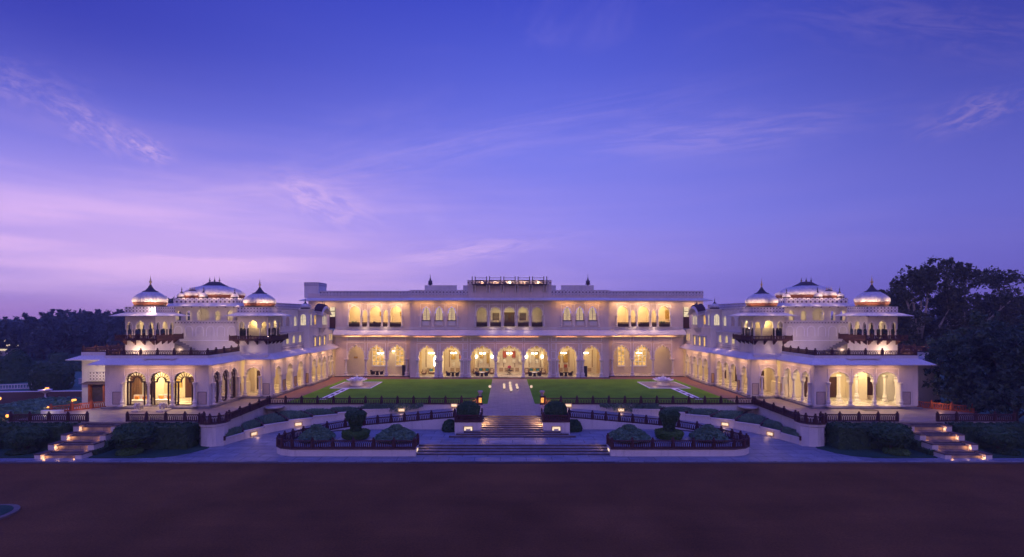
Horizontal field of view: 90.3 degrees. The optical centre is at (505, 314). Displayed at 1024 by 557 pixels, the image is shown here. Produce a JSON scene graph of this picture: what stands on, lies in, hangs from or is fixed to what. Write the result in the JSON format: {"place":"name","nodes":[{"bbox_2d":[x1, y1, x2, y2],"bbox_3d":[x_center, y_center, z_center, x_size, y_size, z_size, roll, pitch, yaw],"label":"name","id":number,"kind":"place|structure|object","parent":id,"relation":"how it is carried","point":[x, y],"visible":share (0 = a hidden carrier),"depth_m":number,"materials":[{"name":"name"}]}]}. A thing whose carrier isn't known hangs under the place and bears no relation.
{"place":"outdoors","nodes":[
{"label":"outdoors","id":0,"kind":"place"},
{"bbox_2d":[0,504,20,519],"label":"drive island","id":1,"kind":"structure","parent":0,"point":[7,510],"depth_m":34.85,"materials":[{"name":"green plant"}]},
{"bbox_2d":[0,391,81,403],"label":"side road","id":2,"kind":"structure","parent":0,"point":[8,397],"depth_m":85.45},
{"bbox_2d":[0,444,208,457],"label":"front lawn","id":3,"kind":"structure","parent":0,"point":[151,453],"depth_m":49.15,"materials":[{"name":"green plant"}]},
{"bbox_2d":[0,426,50,455],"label":"bush","id":4,"kind":"object","parent":3,"relation":"on","point":[26,437],"visible":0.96,"depth_m":49.06,"materials":[{"name":"green plant"}]},
{"bbox_2d":[0,421,80,448],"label":"hedge","id":5,"kind":"object","parent":3,"relation":"on","point":[56,430],"visible":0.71,"depth_m":50.97,"materials":[{"name":"green plant"}]},
{"bbox_2d":[111,422,156,455],"bbox_3d":[-36.242,12.076,49.900,3.835,3.047,3.794,0,0,0],"label":"bush","id":6,"kind":"object","parent":3,"relation":"on","point":[135,434],"visible":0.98,"depth_m":48.87,"materials":[{"name":"green plant"}]},
{"bbox_2d":[113,421,199,449],"bbox_3d":[-35.252,12.312,51.769,7.491,2.676,2.600,0,0,0],"label":"hedge","id":7,"kind":"object","parent":3,"relation":"on","point":[179,435],"visible":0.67,"depth_m":50.67,"materials":[{"name":"green plant"}]},
{"bbox_2d":[87,446,222,457],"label":"side paving","id":8,"kind":"structure","parent":0,"point":[200,453],"depth_m":48.95,"materials":[{"name":"grey stone"}]},
{"bbox_2d":[33,423,126,458],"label":"garden stairs","id":9,"kind":"structure","parent":8,"relation":"on","point":[82,440],"depth_m":49.78,"materials":[{"name":"white stone"}]},
{"bbox_2d":[8,376,1007,441],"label":"terrace","id":10,"kind":"structure","parent":0,"point":[238,421],"depth_m":63.40,"materials":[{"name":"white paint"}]},
{"bbox_2d":[66,275,339,408],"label":"palace wing","id":11,"kind":"structure","parent":10,"relation":"on","point":[278,353],"depth_m":67.84,"materials":[{"name":"white paint"}]},
{"bbox_2d":[81,372,104,403],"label":"porch window","id":12,"kind":"structure","parent":11,"relation":"in","point":[96,383],"depth_m":65.74,"materials":[{"name":"white stone"}]},
{"bbox_2d":[82,343,124,351],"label":"stone railing","id":13,"kind":"object","parent":11,"relation":"on","point":[97,349],"visible":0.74,"depth_m":66.12,"materials":[{"name":"red stone"}]},
{"bbox_2d":[130,375,141,398],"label":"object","id":14,"kind":"object","parent":11,"relation":"hanging from","point":[137,387],"visible":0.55,"depth_m":63.17,"materials":[{"name":"brown fabric"}]},
{"bbox_2d":[106,345,239,354],"bbox_3d":[-41.325,4.355,64.025,12.249,0.890,7.249,0,0,0],"label":"stone railing","id":15,"kind":"object","parent":11,"relation":"on","point":[119,351],"visible":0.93,"depth_m":60.54,"materials":[{"name":"red stone"}]},
{"bbox_2d":[198,419,230,446],"bbox_3d":[-30.250,12.290,53.000,2.853,2.520,3.000,0,0,0],"label":"bastion","id":16,"kind":"object","parent":10,"relation":"on","point":[211,435],"visible":0.66,"depth_m":51.91,"materials":[{"name":"white paint"}]},
{"bbox_2d":[198,410,230,423],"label":"stone railing","id":17,"kind":"object","parent":16,"relation":"on","point":[226,417],"visible":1,"depth_m":51.95,"materials":[{"name":"red stone"}]},
{"bbox_2d":[299,276,712,377],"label":"palace","id":18,"kind":"structure","parent":10,"relation":"on","point":[615,333],"depth_m":91.72,"materials":[{"name":"white paint"}]},
{"bbox_2d":[372,345,387,366],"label":"window","id":19,"kind":"structure","parent":18,"relation":"in","point":[377,360],"depth_m":95.14,"materials":[{"name":"yellow glass"}]},
{"bbox_2d":[630,345,646,366],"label":"window","id":20,"kind":"structure","parent":18,"relation":"in","point":[639,360],"depth_m":95.14,"materials":[{"name":"yellow glass"}]},
{"bbox_2d":[289,379,734,403],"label":"lawn","id":21,"kind":"structure","parent":10,"relation":"on","point":[551,388],"depth_m":74.71,"materials":[{"name":"green plant"}]},
{"bbox_2d":[323,374,381,397],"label":"lotus fountain","id":22,"kind":"object","parent":21,"relation":"on","point":[356,382],"visible":1,"depth_m":79.30,"materials":[{"name":"stone"}]},
{"bbox_2d":[638,374,698,397],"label":"lotus fountain","id":23,"kind":"object","parent":21,"relation":"on","point":[662,381],"visible":1,"depth_m":79.30,"materials":[{"name":"stone"}]},
{"bbox_2d":[794,419,826,446],"bbox_3d":[31.750,12.290,53.000,2.853,2.520,3.000,0,0,0],"label":"bastion","id":24,"kind":"object","parent":10,"relation":"on","point":[812,435],"visible":0.7,"depth_m":51.93,"materials":[{"name":"white paint"}]},
{"bbox_2d":[794,410,826,423],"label":"stone railing","id":25,"kind":"object","parent":24,"relation":"on","point":[805,418],"visible":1,"depth_m":51.98,"materials":[{"name":"red stone"}]},
{"bbox_2d":[679,278,950,408],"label":"palace wing","id":26,"kind":"structure","parent":10,"relation":"on","point":[741,353],"depth_m":67.87,"materials":[{"name":"white paint"}]},
{"bbox_2d":[782,345,916,354],"bbox_3d":[42.825,4.355,64.025,12.249,0.890,7.249,0,0,0],"label":"stone railing","id":27,"kind":"object","parent":26,"relation":"on","point":[903,351],"visible":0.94,"depth_m":60.55,"materials":[{"name":"red stone"}]},
{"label":"terrace kerb","id":28,"kind":"structure","parent":10,"relation":"on","visible":0},
{"bbox_2d":[269,395,477,403],"bbox_3d":[-16.400,10.540,63.450,26.199,1.060,0.299,0,0,0],"label":"stone railing","id":29,"kind":"object","parent":28,"relation":"on","point":[365,399],"visible":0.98,"depth_m":63.37,"materials":[{"name":"red stone"}]},
{"bbox_2d":[544,396,753,403],"bbox_3d":[17.900,10.540,63.450,26.199,1.060,0.299,0,0,0],"label":"stone railing","id":30,"kind":"object","parent":28,"relation":"on","point":[737,401],"visible":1,"depth_m":63.37,"materials":[{"name":"red stone"}]},
{"bbox_2d":[275,376,745,397],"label":"terracotta path","id":31,"kind":"structure","parent":0,"point":[303,391],"depth_m":82.57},
{"bbox_2d":[8,399,1013,421],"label":"terrace paving","id":32,"kind":"structure","parent":0,"point":[905,415],"depth_m":58.01,"materials":[{"name":"white stone"}]},
{"bbox_2d":[9,411,88,421],"bbox_3d":[-47.650,10.570,53.200,8.299,1.060,0.299,0,0,0],"label":"stone railing","id":33,"kind":"object","parent":32,"relation":"on","point":[28,417],"visible":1,"depth_m":53.12,"materials":[{"name":"red stone"}]},
{"bbox_2d":[49,400,105,411],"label":"stone railing","id":34,"kind":"object","parent":32,"relation":"on","point":[71,404],"visible":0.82,"depth_m":59.56,"materials":[{"name":"red stone"}]},
{"bbox_2d":[126,411,205,421],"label":"stone railing","id":35,"kind":"object","parent":32,"relation":"on","point":[145,418],"visible":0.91,"depth_m":53.13,"materials":[{"name":"red stone"}]},
{"bbox_2d":[231,396,268,418],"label":"stone railing","id":36,"kind":"object","parent":32,"relation":"on","point":[240,411],"visible":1,"depth_m":58.46,"materials":[{"name":"red stone"}]},
{"bbox_2d":[754,396,793,418],"bbox_3d":[30.875,10.570,58.600,0.303,1.060,9.506,0,0,2],"label":"stone railing","id":37,"kind":"object","parent":32,"relation":"on","point":[773,407],"visible":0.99,"depth_m":58.45,"materials":[{"name":"red stone"}]},
{"bbox_2d":[819,411,898,421],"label":"stone railing","id":38,"kind":"object","parent":32,"relation":"on","point":[879,417],"visible":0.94,"depth_m":53.12,"materials":[{"name":"red stone"}]},
{"bbox_2d":[917,400,974,412],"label":"stone railing","id":39,"kind":"object","parent":32,"relation":"on","point":[951,406],"visible":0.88,"depth_m":59.47,"materials":[{"name":"red stone"}]},
{"bbox_2d":[936,411,1015,421],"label":"stone railing","id":40,"kind":"object","parent":32,"relation":"on","point":[970,418],"visible":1,"depth_m":53.12,"materials":[{"name":"red stone"}]},
{"bbox_2d":[479,379,543,414],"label":"central path","id":41,"kind":"structure","parent":0,"point":[514,401],"depth_m":66.11,"materials":[{"name":"stone"}]},
{"bbox_2d":[0,464,1023,556],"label":"gravel road","id":42,"kind":"structure","parent":0,"point":[521,510],"depth_m":35.23,"materials":[{"name":"brown gravel"}]},
{"bbox_2d":[0,462,1023,463],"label":"kerb","id":43,"kind":"structure","parent":42,"relation":"on","point":[511,463],"depth_m":46.28,"materials":[{"name":"stone"}]},
{"bbox_2d":[410,461,614,462],"bbox_3d":[0.693,13.425,46.500,18.685,0.070,0.200,0,0,0],"label":"drain grate","id":44,"kind":"object","parent":43,"relation":"on","point":[514,461],"visible":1,"depth_m":46.46,"materials":[{"name":"metal"}]},
{"bbox_2d":[0,446,1023,461],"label":"paving","id":45,"kind":"structure","parent":0,"point":[270,454],"depth_m":47.58,"materials":[{"name":"grey stone"}]},
{"bbox_2d":[416,444,609,454],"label":"broad steps","id":46,"kind":"structure","parent":45,"relation":"on","point":[512,449],"depth_m":49.52,"materials":[{"name":"stone"}]},
{"bbox_2d":[0,318,1023,422],"bbox_3d":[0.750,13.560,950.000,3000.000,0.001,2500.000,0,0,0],"label":"ground","id":47,"kind":"structure","parent":0,"point":[78,374],"depth_m":100.87,"materials":[{"name":"green plant"}]},
{"bbox_2d":[0,316,35,352],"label":"tree","id":48,"kind":"object","parent":47,"relation":"on","point":[13,330],"visible":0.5,"depth_m":148.43,"materials":[{"name":"green plant"}]},
{"bbox_2d":[0,349,36,383],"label":"tree","id":49,"kind":"object","parent":47,"relation":"on","point":[16,365],"visible":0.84,"depth_m":102.41,"materials":[{"name":"green plant"}]},
{"bbox_2d":[0,316,52,355],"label":"tree","id":50,"kind":"object","parent":47,"relation":"on","point":[13,323],"visible":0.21,"depth_m":153.23,"materials":[{"name":"green plant"}]},
{"bbox_2d":[0,405,79,414],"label":"hedge","id":51,"kind":"object","parent":47,"relation":"on","point":[32,409],"visible":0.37,"depth_m":64.96,"materials":[{"name":"green plant"}]},
{"bbox_2d":[0,396,81,411],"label":"hedge","id":52,"kind":"object","parent":47,"relation":"on","point":[53,401],"visible":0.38,"depth_m":71.36,"materials":[{"name":"green plant"}]},
{"bbox_2d":[10,316,74,358],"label":"tree","id":53,"kind":"object","parent":47,"relation":"on","point":[40,347],"visible":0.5,"depth_m":151.63,"materials":[{"name":"green plant"}]},
{"bbox_2d":[1,312,101,358],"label":"tree","id":54,"kind":"object","parent":47,"relation":"on","point":[46,330],"visible":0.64,"depth_m":151.81,"materials":[{"name":"green plant"}]},
{"bbox_2d":[26,366,76,390],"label":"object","id":55,"kind":"object","parent":47,"relation":"on","point":[53,378],"visible":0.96,"depth_m":91.13,"materials":[{"name":"green plant"}]},
{"bbox_2d":[33,361,81,367],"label":"hedge","id":56,"kind":"object","parent":47,"relation":"on","point":[43,364],"visible":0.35,"depth_m":131.18,"materials":[{"name":"green plant"}]},
{"bbox_2d":[14,315,104,356],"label":"tree","id":57,"kind":"object","parent":47,"relation":"on","point":[52,337],"visible":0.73,"depth_m":154.11,"materials":[{"name":"green plant"}]},
{"bbox_2d":[48,352,70,362],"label":"tree","id":58,"kind":"object","parent":47,"relation":"on","point":[58,357],"visible":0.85,"depth_m":141.12,"materials":[{"name":"green plant"}]},
{"bbox_2d":[49,309,98,353],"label":"tree","id":59,"kind":"object","parent":47,"relation":"on","point":[58,313],"visible":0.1,"depth_m":178.20,"materials":[{"name":"green plant"}]},
{"bbox_2d":[94,315,138,344],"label":"tree","id":60,"kind":"object","parent":47,"relation":"on","point":[104,322],"visible":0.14,"depth_m":153.82,"materials":[{"name":"green plant"}]},
{"bbox_2d":[96,318,157,345],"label":"tree","id":61,"kind":"object","parent":47,"relation":"on","point":[111,331],"visible":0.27,"depth_m":149.23,"materials":[{"name":"green plant"}]},
{"bbox_2d":[223,426,244,444],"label":"stepped planter","id":62,"kind":"object","parent":47,"relation":"on","point":[234,434],"visible":0.95,"depth_m":53.78,"materials":[{"name":"white paint"}]},
{"bbox_2d":[241,419,263,438],"bbox_3d":[-28.609,12.760,57.607,2.269,1.580,5.576,0,0,-30],"label":"stepped planter","id":63,"kind":"object","parent":47,"relation":"on","point":[253,425],"visible":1,"depth_m":56.30,"materials":[{"name":"white paint"}]},
{"bbox_2d":[254,413,288,433],"bbox_3d":[-27.772,12.675,60.153,2.960,1.750,6.180,0,0,-38],"label":"stepped planter","id":64,"kind":"object","parent":47,"relation":"on","point":[272,422],"visible":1,"depth_m":58.35,"materials":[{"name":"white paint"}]},
{"bbox_2d":[275,410,312,428],"bbox_3d":[-25.625,12.590,61.801,2.886,1.920,6.224,0,0,-38],"label":"stepped planter","id":65,"kind":"object","parent":47,"relation":"on","point":[293,417],"visible":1,"depth_m":60.10,"materials":[{"name":"white paint"}]},
{"bbox_2d":[301,408,337,423],"bbox_3d":[-22.823,12.505,62.453,2.950,2.090,4.986,0,0,-41],"label":"stepped planter","id":66,"kind":"object","parent":47,"relation":"on","point":[320,415],"visible":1,"depth_m":61.16,"materials":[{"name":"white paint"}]},
{"bbox_2d":[328,406,358,419],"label":"stepped planter","id":67,"kind":"object","parent":47,"relation":"on","point":[340,411],"visible":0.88,"depth_m":62.17,"materials":[{"name":"white paint"}]},
{"bbox_2d":[356,405,389,415],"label":"stepped planter","id":68,"kind":"object","parent":47,"relation":"on","point":[372,410],"visible":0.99,"depth_m":62.89,"materials":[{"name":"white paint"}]},
{"bbox_2d":[364,403,422,411],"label":"trailing plant","id":69,"kind":"object","parent":68,"relation":"on","point":[398,405],"visible":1,"depth_m":63.13,"materials":[{"name":"green plant"}]},
{"bbox_2d":[277,439,748,455],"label":"platform","id":70,"kind":"structure","parent":47,"relation":"on","point":[288,452],"depth_m":48.30,"materials":[{"name":"white paint"}]},
{"bbox_2d":[276,430,415,449],"bbox_3d":[-15.430,12.707,52.650,13.861,0.095,8.819,0,0,0],"label":"island coping","id":71,"kind":"object","parent":70,"relation":"on","point":[346,448],"visible":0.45,"depth_m":48.32,"materials":[{"name":"stone"}]},
{"bbox_2d":[276,408,455,448],"bbox_3d":[-13.940,11.536,52.670,16.879,2.288,8.799,0,0,0],"label":"stone railing","id":72,"kind":"object","parent":71,"relation":"on","point":[284,437],"visible":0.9,"depth_m":48.64,"materials":[{"name":"red stone"}]},
{"bbox_2d":[341,410,370,439],"bbox_3d":[-15.447,11.339,52.679,2.948,2.933,2.993,0,0,0],"label":"topiary bush","id":73,"kind":"object","parent":70,"relation":"on","point":[355,419],"visible":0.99,"depth_m":52.08,"materials":[{"name":"green plant"}]},
{"bbox_2d":[331,418,453,430],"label":"ramp wall","id":74,"kind":"structure","parent":70,"relation":"on","point":[431,424],"depth_m":56.80,"materials":[{"name":"white paint"}]},
{"bbox_2d":[284,429,741,446],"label":"platform paving","id":75,"kind":"structure","parent":70,"relation":"on","point":[583,436],"depth_m":52.16,"materials":[{"name":"grey stone"}]},
{"bbox_2d":[298,424,335,442],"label":"tiered shrub","id":76,"kind":"object","parent":75,"relation":"on","point":[317,431],"visible":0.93,"depth_m":51.24,"materials":[{"name":"green plant"}]},
{"bbox_2d":[374,424,416,443],"bbox_3d":[-11.149,11.989,52.073,4.446,1.716,4.390,0,0,0],"label":"tiered shrub","id":77,"kind":"object","parent":75,"relation":"on","point":[398,431],"visible":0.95,"depth_m":51.06,"materials":[{"name":"green plant"}]},
{"bbox_2d":[454,408,482,433],"bbox_3d":[-3.965,11.560,55.695,2.990,2.400,2.750,0,0,0],"label":"planter box","id":78,"kind":"object","parent":75,"relation":"on","point":[462,425],"visible":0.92,"depth_m":54.40,"materials":[{"name":"white paint"}]},
{"bbox_2d":[456,401,479,419],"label":"clipped bush","id":79,"kind":"object","parent":78,"relation":"on","point":[468,408],"visible":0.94,"depth_m":54.90,"materials":[{"name":"green plant"}]},
{"bbox_2d":[449,415,575,436],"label":"steps","id":80,"kind":"structure","parent":75,"relation":"on","point":[512,426],"depth_m":54.25,"materials":[{"name":"stone"}]},
{"bbox_2d":[541,408,569,433],"bbox_3d":[5.465,11.560,55.695,2.990,2.400,2.750,0,0,0],"label":"planter box","id":81,"kind":"object","parent":75,"relation":"on","point":[563,425],"visible":0.89,"depth_m":54.40,"materials":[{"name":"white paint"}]},
{"bbox_2d":[544,400,566,418],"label":"clipped bush","id":82,"kind":"object","parent":81,"relation":"on","point":[555,407],"visible":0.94,"depth_m":54.91,"materials":[{"name":"green plant"}]},
{"bbox_2d":[609,424,651,443],"bbox_3d":[12.634,11.999,51.950,4.358,1.724,4.416,0,0,0],"label":"tiered shrub","id":83,"kind":"object","parent":75,"relation":"on","point":[626,431],"visible":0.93,"depth_m":51.09,"materials":[{"name":"green plant"}]},
{"bbox_2d":[688,424,728,442],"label":"tiered shrub","id":84,"kind":"object","parent":75,"relation":"on","point":[707,432],"visible":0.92,"depth_m":51.22,"materials":[{"name":"green plant"}]},
{"bbox_2d":[570,418,693,430],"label":"ramp wall","id":85,"kind":"structure","parent":70,"relation":"on","point":[592,424],"depth_m":56.80,"materials":[{"name":"white paint"}]},
{"bbox_2d":[654,410,683,439],"bbox_3d":[16.939,11.341,52.679,3.026,2.927,2.986,0,0,0],"label":"topiary bush","id":86,"kind":"object","parent":70,"relation":"on","point":[669,419],"visible":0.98,"depth_m":52.03,"materials":[{"name":"green plant"}]},
{"bbox_2d":[610,430,749,449],"bbox_3d":[16.930,12.707,52.650,13.861,0.095,8.819,0,0,0],"label":"island coping","id":87,"kind":"object","parent":70,"relation":"on","point":[679,448],"visible":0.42,"depth_m":48.32,"materials":[{"name":"stone"}]},
{"bbox_2d":[568,408,749,448],"bbox_3d":[15.440,11.536,52.670,16.879,2.288,8.799,0,0,0],"label":"stone railing","id":88,"kind":"object","parent":87,"relation":"on","point":[731,433],"visible":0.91,"depth_m":48.63,"materials":[{"name":"red stone"}]},
{"bbox_2d":[632,405,665,416],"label":"stepped planter","id":89,"kind":"object","parent":47,"relation":"on","point":[650,410],"visible":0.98,"depth_m":62.88,"materials":[{"name":"white paint"}]},
{"bbox_2d":[599,403,658,411],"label":"trailing plant","id":90,"kind":"object","parent":89,"relation":"on","point":[613,406],"visible":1,"depth_m":63.12,"materials":[{"name":"green plant"}]},
{"bbox_2d":[662,406,693,419],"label":"stepped planter","id":91,"kind":"object","parent":47,"relation":"on","point":[682,411],"visible":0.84,"depth_m":62.21,"materials":[{"name":"white paint"}]},
{"bbox_2d":[685,408,722,423],"bbox_3d":[24.323,12.505,62.453,2.950,2.090,4.986,0,0,41],"label":"stepped planter","id":92,"kind":"object","parent":47,"relation":"on","point":[701,415],"visible":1,"depth_m":61.19,"materials":[{"name":"white paint"}]},
{"bbox_2d":[710,410,747,428],"bbox_3d":[27.125,12.590,61.801,2.886,1.920,6.224,0,0,38],"label":"stepped planter","id":93,"kind":"object","parent":47,"relation":"on","point":[730,417],"visible":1,"depth_m":60.10,"materials":[{"name":"white paint"}]},
{"bbox_2d":[734,413,768,433],"bbox_3d":[29.272,12.675,60.153,2.960,1.750,6.180,0,0,38],"label":"stepped planter","id":94,"kind":"object","parent":47,"relation":"on","point":[751,422],"visible":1,"depth_m":58.37,"materials":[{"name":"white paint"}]},
{"bbox_2d":[759,419,782,439],"bbox_3d":[30.099,12.760,57.612,2.261,1.579,5.584,0,0,30],"label":"stepped planter","id":95,"kind":"object","parent":47,"relation":"on","point":[770,425],"visible":1,"depth_m":56.32,"materials":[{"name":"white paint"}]},
{"bbox_2d":[780,426,801,444],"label":"stepped planter","id":96,"kind":"object","parent":47,"relation":"on","point":[788,434],"visible":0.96,"depth_m":53.77,"materials":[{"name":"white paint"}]},
{"bbox_2d":[851,288,935,344],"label":"tree","id":97,"kind":"object","parent":47,"relation":"on","point":[894,301],"visible":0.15,"depth_m":98.03,"materials":[{"name":"green plant"}]},
{"bbox_2d":[877,263,983,346],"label":"tree","id":98,"kind":"object","parent":47,"relation":"on","point":[924,280],"visible":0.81,"depth_m":86.51,"materials":[{"name":"green plant"}]},
{"bbox_2d":[916,257,1023,367],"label":"tree","id":99,"kind":"object","parent":47,"relation":"on","point":[960,273],"visible":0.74,"depth_m":90.09,"materials":[{"name":"green plant"}]},
{"bbox_2d":[919,309,1023,422],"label":"tree","id":100,"kind":"object","parent":47,"relation":"on","point":[972,348],"visible":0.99,"depth_m":58.59,"materials":[{"name":"green plant"}]},
{"bbox_2d":[962,265,1023,327],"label":"tree","id":101,"kind":"object","parent":47,"relation":"on","point":[996,280],"visible":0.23,"depth_m":94.92,"materials":[{"name":"green plant"}]},
{"bbox_2d":[972,317,1023,415],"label":"tree","id":102,"kind":"object","parent":47,"relation":"on","point":[991,362],"visible":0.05,"depth_m":62.17,"materials":[{"name":"green plant"}]},
{"bbox_2d":[0,0,1023,319],"label":"sky","id":103,"kind":"structure","parent":0,"point":[716,148],"materials":[{"name":"blue"}]},
{"bbox_2d":[224,407,800,445],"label":"ramp","id":104,"kind":"structure","parent":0,"point":[269,439],"depth_m":57.89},
{"bbox_2d":[802,446,939,457],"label":"side paving","id":105,"kind":"structure","parent":0,"point":[827,454],"depth_m":48.95,"materials":[{"name":"grey stone"}]},
{"bbox_2d":[899,423,992,458],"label":"garden stairs","id":106,"kind":"structure","parent":105,"relation":"on","point":[943,440],"depth_m":49.78,"materials":[{"name":"white stone"}]},
{"bbox_2d":[816,444,1023,457],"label":"front lawn","id":107,"kind":"structure","parent":0,"point":[875,453],"depth_m":49.15,"materials":[{"name":"green plant"}]},
{"bbox_2d":[825,421,911,449],"bbox_3d":[36.758,12.291,51.741,7.450,2.679,2.597,0,0,0],"label":"hedge","id":108,"kind":"object","parent":107,"relation":"on","point":[842,435],"visible":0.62,"depth_m":50.67,"materials":[{"name":"green plant"}]},
{"bbox_2d":[867,422,914,455],"bbox_3d":[37.747,12.070,49.875,3.802,3.022,3.704,0,0,0],"label":"bush","id":109,"kind":"object","parent":107,"relation":"on","point":[891,434],"visible":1,"depth_m":48.91,"materials":[{"name":"green plant"}]},
{"bbox_2d":[945,421,1023,448],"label":"hedge","id":110,"kind":"object","parent":107,"relation":"on","point":[968,429],"visible":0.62,"depth_m":50.97,"materials":[{"name":"green plant"}]},
{"bbox_2d":[973,426,1023,455],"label":"bush","id":111,"kind":"object","parent":107,"relation":"on","point":[997,437],"visible":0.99,"depth_m":49.13,"materials":[{"name":"green plant"}]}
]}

